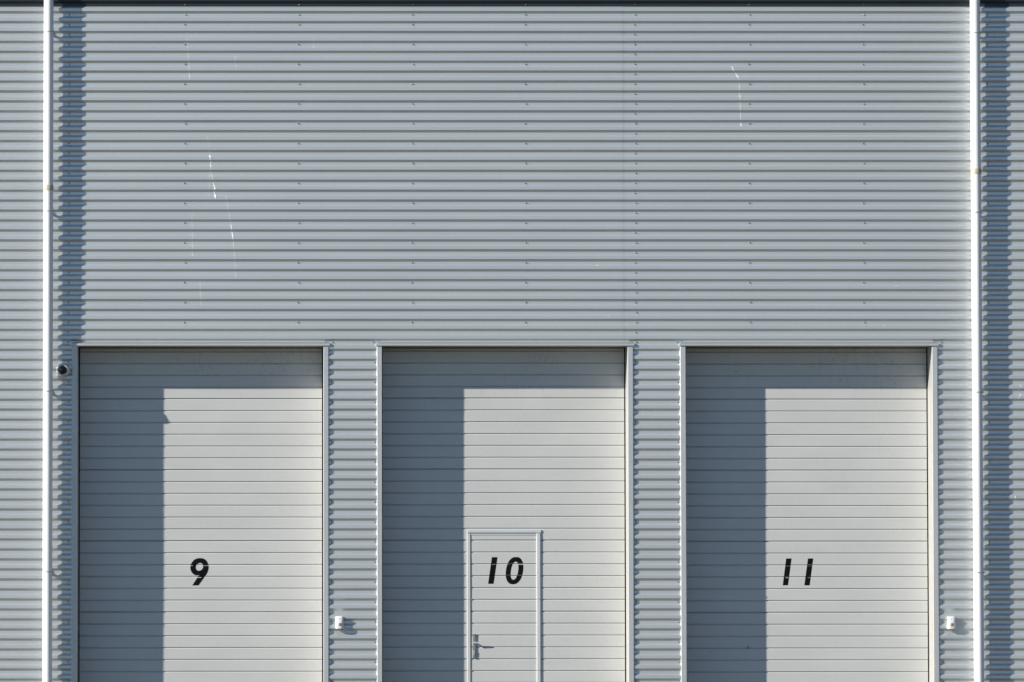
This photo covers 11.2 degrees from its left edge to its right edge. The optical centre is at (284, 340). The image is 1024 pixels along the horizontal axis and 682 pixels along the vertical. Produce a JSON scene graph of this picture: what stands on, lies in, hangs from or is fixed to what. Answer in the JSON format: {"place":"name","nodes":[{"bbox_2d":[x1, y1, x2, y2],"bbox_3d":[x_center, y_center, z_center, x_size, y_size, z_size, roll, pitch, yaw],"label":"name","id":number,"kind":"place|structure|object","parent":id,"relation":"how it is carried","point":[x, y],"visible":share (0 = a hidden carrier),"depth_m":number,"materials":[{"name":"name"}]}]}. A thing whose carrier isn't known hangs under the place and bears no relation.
{"place":"outdoors","nodes":[
{"label":"outdoors","id":0,"kind":"place"},
{"bbox_2d":[0,0,1023,681],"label":"warehouse","id":1,"kind":"structure","parent":0,"point":[518,340],"depth_m":65.23,"materials":[{"name":"silver metal"}]},
{"bbox_2d":[42,0,54,681],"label":"downpipe","id":2,"kind":"object","parent":1,"relation":"attached to","point":[48,390],"visible":1,"depth_m":64.91,"materials":[{"name":"white metal"}]},
{"bbox_2d":[56,363,69,376],"bbox_3d":[-2.777,0.363,65.000,0.176,0.176,0.148,0,-3,0],"label":"dome camera","id":3,"kind":"object","parent":1,"relation":"attached to","point":[62,369],"visible":1,"depth_m":64.96,"materials":[{"name":"grey plastic"}]},
{"bbox_2d":[78,348,322,681],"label":"sectional door","id":4,"kind":"structure","parent":1,"relation":"in","point":[201,469],"depth_m":65.42,"materials":[{"name":"grey metal"}]},
{"bbox_2d":[335,616,342,629],"bbox_3d":[0.680,3.518,64.883,0.100,0.166,0.091,0,-3,0],"label":"wall sensor","id":5,"kind":"object","parent":1,"relation":"attached to","point":[338,622],"depth_m":64.85,"materials":[{"name":"white plastic"}]},
{"bbox_2d":[382,348,625,681],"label":"sectional door","id":6,"kind":"structure","parent":1,"relation":"in","point":[473,438],"depth_m":65.44,"materials":[{"name":"grey metal"}]},
{"bbox_2d":[467,530,540,681],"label":"wicket door","id":7,"kind":"structure","parent":6,"relation":"in","point":[503,566],"depth_m":65.37,"materials":[{"name":"grey metal"}]},
{"bbox_2d":[686,348,928,681],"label":"sectional door","id":8,"kind":"structure","parent":1,"relation":"in","point":[807,468],"depth_m":65.42,"materials":[{"name":"grey metal"}]},
{"bbox_2d":[947,617,954,629],"bbox_3d":[8.311,3.521,64.883,0.100,0.166,0.091,0,-3,0],"label":"wall sensor","id":9,"kind":"object","parent":1,"relation":"attached to","point":[950,623],"depth_m":64.85,"materials":[{"name":"white plastic"}]},
{"bbox_2d":[970,0,984,681],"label":"downpipe","id":10,"kind":"object","parent":1,"relation":"attached to","point":[977,391],"visible":1,"depth_m":64.91,"materials":[{"name":"white metal"}]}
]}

